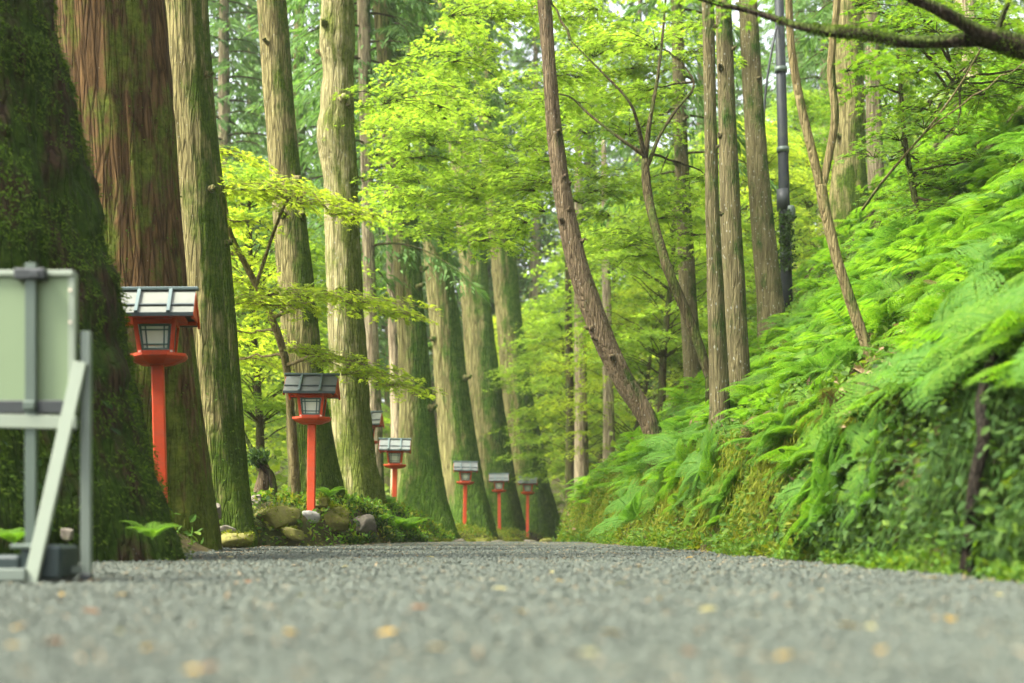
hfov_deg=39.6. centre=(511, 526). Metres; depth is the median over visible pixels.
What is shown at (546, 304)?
maple tree
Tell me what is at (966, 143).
fern
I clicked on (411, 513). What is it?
moss
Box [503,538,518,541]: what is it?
kerb stone
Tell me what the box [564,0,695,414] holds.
conifer tree
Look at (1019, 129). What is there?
fern
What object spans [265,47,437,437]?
conifer tree
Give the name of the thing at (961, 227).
fern
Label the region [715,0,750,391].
slope tree
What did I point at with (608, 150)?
conifer tree
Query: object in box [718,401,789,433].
fern
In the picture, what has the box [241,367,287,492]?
maple tree
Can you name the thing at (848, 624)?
fallen leaf
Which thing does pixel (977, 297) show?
fern
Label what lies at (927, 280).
dry fern
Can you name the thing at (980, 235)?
fern
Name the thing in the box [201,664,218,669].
fallen leaf
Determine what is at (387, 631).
fallen leaf
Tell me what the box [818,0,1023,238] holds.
maple tree
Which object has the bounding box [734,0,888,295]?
conifer tree
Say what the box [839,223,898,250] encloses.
fern
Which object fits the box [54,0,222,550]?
cedar tree
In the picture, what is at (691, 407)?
fern
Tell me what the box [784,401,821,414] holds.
dry fern
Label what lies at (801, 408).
fern
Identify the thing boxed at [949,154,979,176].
fern
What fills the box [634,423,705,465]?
fern
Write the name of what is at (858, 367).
leaf litter
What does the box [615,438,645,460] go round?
fern
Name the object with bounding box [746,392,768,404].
fern
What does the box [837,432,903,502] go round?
fern
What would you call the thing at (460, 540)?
kerb stone
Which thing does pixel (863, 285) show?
fern
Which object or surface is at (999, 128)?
fern
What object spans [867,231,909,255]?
fern
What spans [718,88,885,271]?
maple tree
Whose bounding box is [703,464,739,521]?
fern
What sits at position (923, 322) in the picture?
fern
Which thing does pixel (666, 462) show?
fern
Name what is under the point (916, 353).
fern
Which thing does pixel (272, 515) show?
stone
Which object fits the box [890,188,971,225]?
fern
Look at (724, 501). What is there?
fern
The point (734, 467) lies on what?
fern
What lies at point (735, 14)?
sky
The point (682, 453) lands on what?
fern
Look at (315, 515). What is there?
stone
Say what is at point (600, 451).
maple tree
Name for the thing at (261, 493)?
fern
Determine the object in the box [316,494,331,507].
stone
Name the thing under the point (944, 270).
fern
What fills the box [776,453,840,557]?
fern
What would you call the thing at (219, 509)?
stone
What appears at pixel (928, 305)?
fern
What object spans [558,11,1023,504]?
fern cover
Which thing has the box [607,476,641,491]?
fern
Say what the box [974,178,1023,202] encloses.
fern
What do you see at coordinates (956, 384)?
dry fern
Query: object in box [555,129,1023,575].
undergrowth
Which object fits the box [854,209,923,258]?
fern
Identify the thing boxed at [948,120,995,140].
fern
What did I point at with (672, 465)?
fern
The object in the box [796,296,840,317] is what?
fern
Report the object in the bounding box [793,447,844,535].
fern
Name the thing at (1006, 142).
fern
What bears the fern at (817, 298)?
on the ground
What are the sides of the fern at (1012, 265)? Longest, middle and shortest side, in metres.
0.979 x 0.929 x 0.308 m
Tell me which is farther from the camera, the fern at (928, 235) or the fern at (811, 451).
the fern at (928, 235)
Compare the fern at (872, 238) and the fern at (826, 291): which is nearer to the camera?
the fern at (826, 291)
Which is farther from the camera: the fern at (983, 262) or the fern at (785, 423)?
the fern at (785, 423)
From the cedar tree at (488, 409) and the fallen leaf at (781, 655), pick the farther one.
the cedar tree at (488, 409)
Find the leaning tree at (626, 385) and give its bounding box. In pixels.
[537,0,661,445]
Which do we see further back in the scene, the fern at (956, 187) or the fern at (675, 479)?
the fern at (956, 187)
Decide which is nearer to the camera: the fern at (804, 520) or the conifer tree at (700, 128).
the fern at (804, 520)
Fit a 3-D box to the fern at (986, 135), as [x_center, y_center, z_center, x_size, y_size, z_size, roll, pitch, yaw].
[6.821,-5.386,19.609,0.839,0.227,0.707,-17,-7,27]
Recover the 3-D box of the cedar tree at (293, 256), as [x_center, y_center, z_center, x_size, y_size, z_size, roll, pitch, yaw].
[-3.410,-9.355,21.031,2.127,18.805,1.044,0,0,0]
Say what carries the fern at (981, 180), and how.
on the ground
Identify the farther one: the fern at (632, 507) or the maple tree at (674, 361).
the maple tree at (674, 361)
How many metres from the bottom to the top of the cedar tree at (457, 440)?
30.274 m
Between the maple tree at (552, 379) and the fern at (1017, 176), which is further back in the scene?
the maple tree at (552, 379)
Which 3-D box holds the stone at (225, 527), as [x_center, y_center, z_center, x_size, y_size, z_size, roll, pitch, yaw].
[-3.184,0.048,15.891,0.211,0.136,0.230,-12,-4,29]
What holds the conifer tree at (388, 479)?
on the ground
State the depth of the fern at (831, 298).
19.30 m
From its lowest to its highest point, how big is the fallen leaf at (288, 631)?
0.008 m
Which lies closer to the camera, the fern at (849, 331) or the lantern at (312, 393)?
the fern at (849, 331)
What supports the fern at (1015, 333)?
on the ground
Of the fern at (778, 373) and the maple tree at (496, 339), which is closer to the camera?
the fern at (778, 373)
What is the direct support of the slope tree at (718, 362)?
on the ground
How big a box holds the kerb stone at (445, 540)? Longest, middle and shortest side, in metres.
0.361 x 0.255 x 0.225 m
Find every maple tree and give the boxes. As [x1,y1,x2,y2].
[218,144,446,502]
[222,155,405,479]
[231,229,385,471]
[241,315,390,490]
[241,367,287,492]
[322,0,746,405]
[382,413,390,495]
[441,376,588,521]
[470,313,656,488]
[492,308,649,476]
[497,226,707,459]
[513,277,707,460]
[527,146,805,411]
[530,324,675,486]
[538,168,756,388]
[595,0,1023,88]
[596,204,756,388]
[604,108,829,332]
[644,118,867,299]
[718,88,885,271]
[791,29,936,184]
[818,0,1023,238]
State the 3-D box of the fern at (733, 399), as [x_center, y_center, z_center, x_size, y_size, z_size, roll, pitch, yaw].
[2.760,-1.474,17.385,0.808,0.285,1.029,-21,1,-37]
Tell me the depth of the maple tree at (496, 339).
61.90 m
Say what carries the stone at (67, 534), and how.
on the path
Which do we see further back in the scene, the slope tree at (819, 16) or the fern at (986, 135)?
the slope tree at (819, 16)
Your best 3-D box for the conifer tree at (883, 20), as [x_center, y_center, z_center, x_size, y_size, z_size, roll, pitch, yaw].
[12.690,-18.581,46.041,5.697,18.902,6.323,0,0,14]
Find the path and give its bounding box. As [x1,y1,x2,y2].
[0,541,1023,682]
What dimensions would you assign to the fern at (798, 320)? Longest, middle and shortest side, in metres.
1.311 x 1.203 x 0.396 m
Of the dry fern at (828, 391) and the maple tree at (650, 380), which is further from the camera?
the maple tree at (650, 380)
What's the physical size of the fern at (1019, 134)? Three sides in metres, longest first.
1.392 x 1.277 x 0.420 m
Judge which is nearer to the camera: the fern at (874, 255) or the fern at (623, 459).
the fern at (874, 255)
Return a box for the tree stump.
[245,433,276,500]
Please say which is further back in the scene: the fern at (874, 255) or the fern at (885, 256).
the fern at (874, 255)
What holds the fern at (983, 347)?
on the ground
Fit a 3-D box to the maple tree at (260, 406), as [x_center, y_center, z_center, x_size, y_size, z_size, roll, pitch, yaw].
[-4.848,-3.243,26.577,5.243,6.801,5.960,0,0,17]
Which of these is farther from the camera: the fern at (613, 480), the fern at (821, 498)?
the fern at (613, 480)
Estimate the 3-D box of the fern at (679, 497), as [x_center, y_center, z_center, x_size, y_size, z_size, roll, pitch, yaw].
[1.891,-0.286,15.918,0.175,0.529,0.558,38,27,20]
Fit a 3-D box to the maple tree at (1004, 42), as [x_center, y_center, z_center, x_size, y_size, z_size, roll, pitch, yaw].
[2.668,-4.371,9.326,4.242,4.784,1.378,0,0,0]
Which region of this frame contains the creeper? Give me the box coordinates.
[747,317,1023,572]
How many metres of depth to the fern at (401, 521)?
22.44 m
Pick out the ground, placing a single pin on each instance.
(305, 528)
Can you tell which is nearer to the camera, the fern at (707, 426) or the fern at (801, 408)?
the fern at (801, 408)
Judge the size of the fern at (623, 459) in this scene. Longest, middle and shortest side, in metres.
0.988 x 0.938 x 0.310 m
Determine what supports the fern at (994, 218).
on the ground
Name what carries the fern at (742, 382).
on the ground
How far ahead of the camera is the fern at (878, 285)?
15.29 m
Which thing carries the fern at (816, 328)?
on the ground
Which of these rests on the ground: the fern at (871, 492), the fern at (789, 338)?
the fern at (789, 338)
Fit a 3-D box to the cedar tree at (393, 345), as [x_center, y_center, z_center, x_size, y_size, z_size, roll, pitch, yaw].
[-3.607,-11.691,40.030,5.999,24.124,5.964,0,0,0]
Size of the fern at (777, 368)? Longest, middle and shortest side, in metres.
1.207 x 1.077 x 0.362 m
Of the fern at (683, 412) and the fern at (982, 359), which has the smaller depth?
the fern at (982, 359)
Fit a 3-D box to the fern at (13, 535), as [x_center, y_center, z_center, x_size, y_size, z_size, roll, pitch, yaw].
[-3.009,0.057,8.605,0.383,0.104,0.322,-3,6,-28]
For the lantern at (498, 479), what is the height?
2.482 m
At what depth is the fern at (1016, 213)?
10.71 m
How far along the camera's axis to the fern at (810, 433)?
11.29 m
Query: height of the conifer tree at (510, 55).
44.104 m
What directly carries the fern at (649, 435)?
on the ground
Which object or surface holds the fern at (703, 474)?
on the ground
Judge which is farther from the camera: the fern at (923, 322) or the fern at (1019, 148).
the fern at (1019, 148)
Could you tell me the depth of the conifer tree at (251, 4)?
77.72 m
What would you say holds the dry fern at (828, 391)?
on the ground
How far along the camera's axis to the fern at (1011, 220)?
12.45 m
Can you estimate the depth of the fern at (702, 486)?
14.61 m
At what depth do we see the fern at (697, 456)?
15.77 m
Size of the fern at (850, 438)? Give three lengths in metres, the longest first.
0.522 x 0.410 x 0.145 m
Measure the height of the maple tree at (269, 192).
4.968 m
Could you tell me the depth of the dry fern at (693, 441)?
16.99 m
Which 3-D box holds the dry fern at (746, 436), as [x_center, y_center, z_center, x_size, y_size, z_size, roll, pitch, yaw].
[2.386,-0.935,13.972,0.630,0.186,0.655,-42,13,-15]
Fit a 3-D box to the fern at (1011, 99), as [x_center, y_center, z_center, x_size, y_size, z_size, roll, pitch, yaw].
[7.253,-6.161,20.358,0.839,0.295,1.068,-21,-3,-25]
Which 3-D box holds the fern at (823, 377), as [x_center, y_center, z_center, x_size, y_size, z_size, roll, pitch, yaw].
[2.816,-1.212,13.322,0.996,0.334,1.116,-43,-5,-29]
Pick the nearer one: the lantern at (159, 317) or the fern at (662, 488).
the lantern at (159, 317)
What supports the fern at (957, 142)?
on the ground
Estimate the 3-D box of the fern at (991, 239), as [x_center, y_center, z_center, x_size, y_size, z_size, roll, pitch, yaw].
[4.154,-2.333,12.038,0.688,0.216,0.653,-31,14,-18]
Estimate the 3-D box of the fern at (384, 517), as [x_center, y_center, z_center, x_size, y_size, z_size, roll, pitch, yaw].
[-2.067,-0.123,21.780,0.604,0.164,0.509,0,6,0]
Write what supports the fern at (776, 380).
on the ground
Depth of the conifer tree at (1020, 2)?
49.72 m
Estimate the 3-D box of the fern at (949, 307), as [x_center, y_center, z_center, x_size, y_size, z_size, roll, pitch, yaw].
[2.836,-1.186,9.440,1.386,0.418,1.272,-42,-3,-12]
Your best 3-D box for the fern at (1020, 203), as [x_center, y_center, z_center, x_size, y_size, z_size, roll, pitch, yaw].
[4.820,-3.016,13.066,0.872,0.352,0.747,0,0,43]
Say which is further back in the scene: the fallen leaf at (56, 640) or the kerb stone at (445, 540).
the kerb stone at (445, 540)
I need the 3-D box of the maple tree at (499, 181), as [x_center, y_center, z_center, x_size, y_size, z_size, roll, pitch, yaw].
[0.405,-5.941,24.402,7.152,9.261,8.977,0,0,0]
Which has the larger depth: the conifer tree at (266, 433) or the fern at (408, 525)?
the conifer tree at (266, 433)
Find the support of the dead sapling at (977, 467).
on the ground
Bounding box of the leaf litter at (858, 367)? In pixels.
[563,255,1003,538]
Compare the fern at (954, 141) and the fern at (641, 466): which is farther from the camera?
the fern at (954, 141)
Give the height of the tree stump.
1.212 m
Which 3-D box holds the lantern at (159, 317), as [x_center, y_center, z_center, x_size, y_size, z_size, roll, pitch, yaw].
[-3.100,-0.868,12.502,0.740,2.482,0.707,-2,0,-7]
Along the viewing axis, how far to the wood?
43.45 m
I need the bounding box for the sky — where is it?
[209,0,1023,401]
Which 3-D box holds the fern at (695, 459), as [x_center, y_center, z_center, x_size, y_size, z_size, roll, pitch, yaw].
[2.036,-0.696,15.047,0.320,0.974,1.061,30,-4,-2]
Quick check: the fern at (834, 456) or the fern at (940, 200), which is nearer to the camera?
the fern at (834, 456)
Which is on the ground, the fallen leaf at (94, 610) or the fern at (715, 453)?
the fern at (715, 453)
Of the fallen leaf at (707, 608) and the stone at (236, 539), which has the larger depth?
the stone at (236, 539)
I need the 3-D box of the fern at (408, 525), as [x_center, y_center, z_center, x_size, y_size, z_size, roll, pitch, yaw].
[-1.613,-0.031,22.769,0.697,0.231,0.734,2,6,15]
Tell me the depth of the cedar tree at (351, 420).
22.76 m
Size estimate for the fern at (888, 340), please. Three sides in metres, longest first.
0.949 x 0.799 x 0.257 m
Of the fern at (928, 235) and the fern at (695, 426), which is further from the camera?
the fern at (695, 426)
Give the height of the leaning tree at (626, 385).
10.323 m
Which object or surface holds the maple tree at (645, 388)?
on the ground
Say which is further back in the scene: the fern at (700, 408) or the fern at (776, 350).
the fern at (700, 408)
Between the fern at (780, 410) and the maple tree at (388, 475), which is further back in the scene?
the maple tree at (388, 475)
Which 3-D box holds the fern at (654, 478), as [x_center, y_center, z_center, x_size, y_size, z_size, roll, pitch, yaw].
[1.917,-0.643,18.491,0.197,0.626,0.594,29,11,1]
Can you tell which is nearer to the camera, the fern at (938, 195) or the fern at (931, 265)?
the fern at (931, 265)
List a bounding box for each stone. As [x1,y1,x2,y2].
[61,528,73,540]
[216,503,220,519]
[220,525,235,534]
[221,529,256,547]
[251,494,263,504]
[254,502,302,529]
[280,525,304,540]
[302,510,319,522]
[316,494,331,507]
[323,503,351,532]
[350,514,376,534]
[429,535,441,541]
[441,538,451,541]
[452,539,466,541]
[476,537,488,541]
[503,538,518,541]
[538,537,553,541]
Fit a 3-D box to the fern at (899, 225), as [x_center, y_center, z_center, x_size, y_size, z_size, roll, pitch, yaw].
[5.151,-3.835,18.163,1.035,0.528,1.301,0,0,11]
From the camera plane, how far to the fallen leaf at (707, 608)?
3.95 m
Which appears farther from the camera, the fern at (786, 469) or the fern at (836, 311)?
the fern at (836, 311)
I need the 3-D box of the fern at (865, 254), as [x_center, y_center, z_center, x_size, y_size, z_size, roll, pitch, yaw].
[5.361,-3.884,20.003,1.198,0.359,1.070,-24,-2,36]
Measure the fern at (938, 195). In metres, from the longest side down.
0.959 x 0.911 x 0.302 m
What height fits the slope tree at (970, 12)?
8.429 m
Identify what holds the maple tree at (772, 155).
on the ground
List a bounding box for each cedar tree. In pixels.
[0,0,194,561]
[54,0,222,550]
[165,0,257,547]
[201,0,253,518]
[243,0,512,537]
[245,0,492,489]
[257,0,346,506]
[287,0,486,492]
[292,0,543,538]
[315,0,386,505]
[434,0,525,532]
[466,0,561,539]
[828,0,868,246]
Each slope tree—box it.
[565,260,574,517]
[574,114,588,493]
[576,0,778,392]
[601,138,614,461]
[702,2,730,439]
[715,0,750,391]
[735,0,785,343]
[786,0,962,189]
[955,0,981,101]
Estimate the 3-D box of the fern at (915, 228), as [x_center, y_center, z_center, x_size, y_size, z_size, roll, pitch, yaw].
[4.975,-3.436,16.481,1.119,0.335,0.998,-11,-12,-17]
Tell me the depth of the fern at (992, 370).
7.15 m
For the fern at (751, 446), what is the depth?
12.89 m
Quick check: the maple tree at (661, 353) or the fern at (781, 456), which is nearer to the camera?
the fern at (781, 456)
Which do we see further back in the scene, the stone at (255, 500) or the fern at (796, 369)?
the stone at (255, 500)
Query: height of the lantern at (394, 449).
2.482 m
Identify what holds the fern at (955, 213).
on the ground
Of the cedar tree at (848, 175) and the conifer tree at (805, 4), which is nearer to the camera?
the cedar tree at (848, 175)
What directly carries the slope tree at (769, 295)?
on the ground
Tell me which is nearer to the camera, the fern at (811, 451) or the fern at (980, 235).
the fern at (811, 451)
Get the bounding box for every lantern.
[121,286,199,501]
[283,373,340,510]
[371,411,384,443]
[379,438,411,501]
[453,461,478,524]
[488,473,508,528]
[518,476,537,536]
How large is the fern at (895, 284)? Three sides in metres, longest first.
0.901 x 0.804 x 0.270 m
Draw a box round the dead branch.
[861,50,1023,210]
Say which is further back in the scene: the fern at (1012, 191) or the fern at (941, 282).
the fern at (1012, 191)
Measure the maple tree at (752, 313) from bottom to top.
8.161 m
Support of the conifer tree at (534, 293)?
on the ground
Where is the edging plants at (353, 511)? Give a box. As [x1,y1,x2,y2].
[251,488,453,545]
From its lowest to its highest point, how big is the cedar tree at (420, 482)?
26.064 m
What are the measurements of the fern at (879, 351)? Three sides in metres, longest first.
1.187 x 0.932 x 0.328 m
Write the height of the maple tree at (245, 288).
7.335 m
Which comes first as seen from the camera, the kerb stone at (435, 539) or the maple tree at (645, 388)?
the kerb stone at (435, 539)
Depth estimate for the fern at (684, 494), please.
15.07 m
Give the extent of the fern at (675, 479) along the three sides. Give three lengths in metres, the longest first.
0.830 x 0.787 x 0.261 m
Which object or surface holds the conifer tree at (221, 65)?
on the ground
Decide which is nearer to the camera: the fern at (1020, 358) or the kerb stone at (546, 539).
the fern at (1020, 358)
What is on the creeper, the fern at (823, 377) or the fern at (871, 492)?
the fern at (871, 492)
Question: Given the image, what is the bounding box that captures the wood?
[240,0,1023,513]
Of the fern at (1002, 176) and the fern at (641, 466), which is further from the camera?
the fern at (641, 466)
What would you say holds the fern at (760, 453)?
on the ground
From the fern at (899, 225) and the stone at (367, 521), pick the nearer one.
the fern at (899, 225)
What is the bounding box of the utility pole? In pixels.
[764,0,801,307]
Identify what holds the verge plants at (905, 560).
on the ground
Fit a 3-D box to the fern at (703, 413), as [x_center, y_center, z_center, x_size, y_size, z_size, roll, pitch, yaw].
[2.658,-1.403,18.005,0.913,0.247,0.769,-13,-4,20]
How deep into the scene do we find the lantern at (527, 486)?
52.40 m
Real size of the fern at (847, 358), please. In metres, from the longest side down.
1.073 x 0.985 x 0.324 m
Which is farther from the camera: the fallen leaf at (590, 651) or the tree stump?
the tree stump
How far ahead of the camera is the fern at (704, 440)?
15.01 m
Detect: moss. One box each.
[251,487,555,544]
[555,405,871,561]
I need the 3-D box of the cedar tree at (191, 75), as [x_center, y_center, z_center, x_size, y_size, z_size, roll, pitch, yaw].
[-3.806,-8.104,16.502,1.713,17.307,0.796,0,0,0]
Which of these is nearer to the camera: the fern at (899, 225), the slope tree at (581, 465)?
the fern at (899, 225)
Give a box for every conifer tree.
[208,0,331,423]
[209,0,330,476]
[211,4,285,439]
[230,0,435,423]
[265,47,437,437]
[276,0,494,496]
[377,6,528,457]
[422,2,587,386]
[433,7,601,443]
[519,0,677,472]
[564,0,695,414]
[611,0,769,357]
[696,19,816,347]
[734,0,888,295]
[743,0,896,246]
[816,0,994,155]
[881,0,1023,99]
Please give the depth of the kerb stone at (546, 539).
40.34 m
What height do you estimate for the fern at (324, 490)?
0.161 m
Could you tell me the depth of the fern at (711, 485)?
14.15 m
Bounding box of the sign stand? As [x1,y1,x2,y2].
[0,263,93,583]
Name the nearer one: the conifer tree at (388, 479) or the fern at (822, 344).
the fern at (822, 344)
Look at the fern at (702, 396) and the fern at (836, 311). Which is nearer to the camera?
the fern at (836, 311)
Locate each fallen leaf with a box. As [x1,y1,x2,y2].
[46,639,60,641]
[81,609,98,612]
[182,667,199,670]
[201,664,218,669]
[284,629,295,632]
[377,629,395,633]
[411,605,428,607]
[430,646,450,648]
[577,650,595,653]
[700,606,716,610]
[776,653,792,658]
[836,623,858,626]
[865,624,874,628]
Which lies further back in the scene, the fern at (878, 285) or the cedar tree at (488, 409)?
the cedar tree at (488, 409)
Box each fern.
[0,527,24,543]
[121,520,183,538]
[251,490,270,496]
[316,486,346,496]
[374,514,395,521]
[385,495,395,504]
[386,517,421,527]
[391,517,432,530]
[586,474,655,538]
[593,477,623,487]
[602,454,644,472]
[603,476,632,513]
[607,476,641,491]
[608,443,643,466]
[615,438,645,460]
[622,436,658,488]
[633,419,693,444]
[633,420,696,455]
[633,495,651,519]
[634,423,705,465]
[640,470,665,517]
[642,432,699,479]
[644,460,663,492]
[645,456,662,469]
[657,458,684,497]
[658,417,694,433]
[661,485,687,514]
[662,433,696,499]
[663,451,676,484]
[666,406,698,416]
[672,462,702,508]
[674,441,686,465]
[675,411,736,446]
[675,417,706,431]
[675,422,725,497]
[677,425,717,498]
[678,405,701,414]
[681,433,714,477]
[681,440,695,450]
[682,388,704,402]
[683,488,704,525]
[687,462,748,513]
[688,467,729,504]
[689,400,708,417]
[690,439,718,489]
[691,409,731,421]
[694,504,729,533]
[696,419,717,462]
[697,470,715,506]
[699,434,721,490]
[701,460,737,522]
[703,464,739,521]
[705,492,741,527]
[706,397,741,407]
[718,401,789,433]
[720,380,770,402]
[722,431,769,444]
[727,366,774,402]
[729,367,774,385]
[730,409,771,444]
[738,396,789,415]
[742,334,832,377]
[743,406,839,445]
[744,389,790,452]
[746,360,809,399]
[746,387,835,431]
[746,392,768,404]
[746,442,759,464]
[749,332,782,349]
[749,335,791,369]
[751,407,795,462]
[751,440,773,465]
[754,435,820,476]
[758,299,834,354]
[759,353,819,384]
[761,313,810,332]
[766,312,828,357]
[766,339,789,356]
[766,401,822,488]
[767,343,823,364]
[767,423,807,483]
[771,418,843,534]
[773,323,807,341]
[776,340,852,374]
[776,423,852,511]
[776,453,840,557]
[780,408,857,464]
[781,339,851,384]
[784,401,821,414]
[785,350,849,406]
[791,427,848,560]
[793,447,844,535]
[795,426,839,504]
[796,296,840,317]
[797,327,872,384]
[803,283,839,301]
[805,323,833,339]
[807,308,956,444]
[809,310,860,332]
[809,397,841,472]
[810,329,853,352]
[813,382,877,422]
[815,289,837,296]
[817,253,884,306]
[817,295,839,312]
[819,300,845,321]
[823,274,880,286]
[826,407,899,477]
[830,312,875,336]
[830,326,927,360]
[834,418,857,476]
[835,265,893,301]
[837,279,885,294]
[837,286,925,346]
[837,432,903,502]
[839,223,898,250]
[842,450,881,527]
[846,262,858,268]
[847,239,899,276]
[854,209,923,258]
[856,249,893,265]
[856,259,908,303]
[857,275,974,419]
[858,248,882,258]
[860,272,1022,431]
[863,267,927,307]
[865,389,912,423]
[866,267,1023,410]
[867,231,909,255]
[870,316,931,350]
[870,348,939,406]
[873,204,936,253]
[874,192,923,212]
[875,227,947,274]
[881,272,989,338]
[887,262,947,307]
[888,223,953,279]
[889,308,918,318]
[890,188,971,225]
[890,215,960,243]
[896,203,960,236]
[896,282,952,315]
[897,272,1023,386]
[901,250,963,274]
[903,237,1023,282]
[904,250,972,288]
[905,197,995,227]
[910,187,951,224]
[913,294,950,322]
[916,283,1023,399]
[920,160,984,201]
[920,210,992,262]
[921,277,988,296]
[923,278,952,297]
[924,274,961,289]
[926,287,1023,395]
[931,126,976,164]
[931,369,977,392]
[935,149,1012,185]
[936,125,979,158]
[938,167,1011,208]
[939,131,964,148]
[943,171,976,196]
[945,214,1023,248]
[946,275,1023,386]
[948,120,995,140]
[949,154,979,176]
[949,301,1023,358]
[954,92,1007,130]
[960,219,1017,245]
[962,359,1023,398]
[963,157,1012,184]
[963,234,1009,255]
[964,192,1023,233]
[966,255,1023,282]
[973,98,1020,136]
[973,127,1005,143]
[973,221,1023,243]
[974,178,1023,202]
[977,109,1023,146]
[983,131,1023,144]
[987,165,1023,188]
[988,139,1023,155]
[989,166,1022,185]
[990,81,1023,104]
[990,129,1023,155]
[992,198,1023,217]
[996,282,1023,385]
[1001,323,1023,350]
[1005,125,1022,135]
[1006,209,1023,226]
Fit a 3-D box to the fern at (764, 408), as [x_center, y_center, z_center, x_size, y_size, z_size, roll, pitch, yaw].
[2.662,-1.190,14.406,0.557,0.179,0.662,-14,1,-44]
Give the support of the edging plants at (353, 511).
on the ground
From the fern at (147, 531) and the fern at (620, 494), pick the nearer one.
the fern at (147, 531)
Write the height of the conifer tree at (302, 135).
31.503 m
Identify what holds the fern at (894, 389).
on the ground
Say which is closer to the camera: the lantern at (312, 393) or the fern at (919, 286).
the fern at (919, 286)
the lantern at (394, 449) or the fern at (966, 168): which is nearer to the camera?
the fern at (966, 168)
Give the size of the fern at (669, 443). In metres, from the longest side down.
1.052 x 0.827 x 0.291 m
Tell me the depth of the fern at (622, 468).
21.50 m
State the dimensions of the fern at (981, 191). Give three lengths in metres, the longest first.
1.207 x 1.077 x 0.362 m
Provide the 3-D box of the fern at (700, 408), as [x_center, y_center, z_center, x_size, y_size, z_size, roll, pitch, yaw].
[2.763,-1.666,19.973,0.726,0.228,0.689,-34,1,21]
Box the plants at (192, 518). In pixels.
[171,479,546,544]
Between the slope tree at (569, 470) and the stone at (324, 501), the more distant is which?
the slope tree at (569, 470)
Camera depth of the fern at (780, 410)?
12.46 m
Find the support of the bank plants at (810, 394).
on the ground
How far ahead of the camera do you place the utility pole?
26.91 m
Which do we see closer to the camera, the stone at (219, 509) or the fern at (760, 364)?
the stone at (219, 509)
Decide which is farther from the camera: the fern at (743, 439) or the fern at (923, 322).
the fern at (743, 439)
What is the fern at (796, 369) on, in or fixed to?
on the ground
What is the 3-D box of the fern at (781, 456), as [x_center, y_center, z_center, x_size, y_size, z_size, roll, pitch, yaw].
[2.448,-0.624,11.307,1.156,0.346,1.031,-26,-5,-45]
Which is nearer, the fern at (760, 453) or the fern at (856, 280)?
the fern at (760, 453)
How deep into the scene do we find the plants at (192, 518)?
20.20 m
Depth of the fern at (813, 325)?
17.13 m
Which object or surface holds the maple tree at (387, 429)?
on the ground
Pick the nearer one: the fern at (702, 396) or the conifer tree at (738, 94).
the fern at (702, 396)
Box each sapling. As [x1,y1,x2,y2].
[785,0,873,366]
[958,323,1010,575]
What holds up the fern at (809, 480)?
on the ground
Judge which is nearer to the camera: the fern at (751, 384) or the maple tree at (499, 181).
the fern at (751, 384)
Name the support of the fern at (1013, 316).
on the ground
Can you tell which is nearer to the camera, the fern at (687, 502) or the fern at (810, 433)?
the fern at (810, 433)
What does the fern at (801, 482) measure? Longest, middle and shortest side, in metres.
1.087 x 0.998 x 0.328 m
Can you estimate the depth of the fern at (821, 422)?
10.41 m
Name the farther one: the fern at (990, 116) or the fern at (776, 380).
the fern at (990, 116)
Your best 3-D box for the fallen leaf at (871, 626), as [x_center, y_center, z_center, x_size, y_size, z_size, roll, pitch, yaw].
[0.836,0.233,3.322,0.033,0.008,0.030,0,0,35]
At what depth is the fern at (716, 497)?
13.52 m
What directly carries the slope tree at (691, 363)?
on the ground
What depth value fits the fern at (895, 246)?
15.38 m
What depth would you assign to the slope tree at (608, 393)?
42.87 m
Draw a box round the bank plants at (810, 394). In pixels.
[557,368,935,554]
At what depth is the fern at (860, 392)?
10.17 m
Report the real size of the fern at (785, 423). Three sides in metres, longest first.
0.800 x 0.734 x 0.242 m
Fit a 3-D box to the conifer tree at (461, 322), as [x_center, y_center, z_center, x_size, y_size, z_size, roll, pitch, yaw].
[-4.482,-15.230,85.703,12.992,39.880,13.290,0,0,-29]
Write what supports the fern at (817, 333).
on the ground
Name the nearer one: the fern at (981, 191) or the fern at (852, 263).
the fern at (981, 191)
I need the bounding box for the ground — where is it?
[177,62,1023,572]
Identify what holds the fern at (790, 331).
on the ground
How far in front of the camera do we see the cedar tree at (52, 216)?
9.98 m
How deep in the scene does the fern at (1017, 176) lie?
14.05 m
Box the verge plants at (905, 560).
[552,496,1023,582]
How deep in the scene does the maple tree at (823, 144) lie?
38.18 m
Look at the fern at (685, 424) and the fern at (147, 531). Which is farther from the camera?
the fern at (685, 424)
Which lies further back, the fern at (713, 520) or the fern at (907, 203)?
the fern at (907, 203)
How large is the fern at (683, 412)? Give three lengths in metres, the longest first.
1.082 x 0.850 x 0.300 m
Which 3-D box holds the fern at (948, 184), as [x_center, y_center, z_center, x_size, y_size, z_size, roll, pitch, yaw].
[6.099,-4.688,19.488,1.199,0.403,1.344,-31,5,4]
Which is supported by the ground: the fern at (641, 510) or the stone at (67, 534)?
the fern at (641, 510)
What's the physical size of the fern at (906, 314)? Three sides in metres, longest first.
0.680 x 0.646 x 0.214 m
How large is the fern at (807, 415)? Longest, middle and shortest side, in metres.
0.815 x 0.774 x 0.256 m
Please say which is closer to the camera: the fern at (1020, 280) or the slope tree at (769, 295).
the fern at (1020, 280)

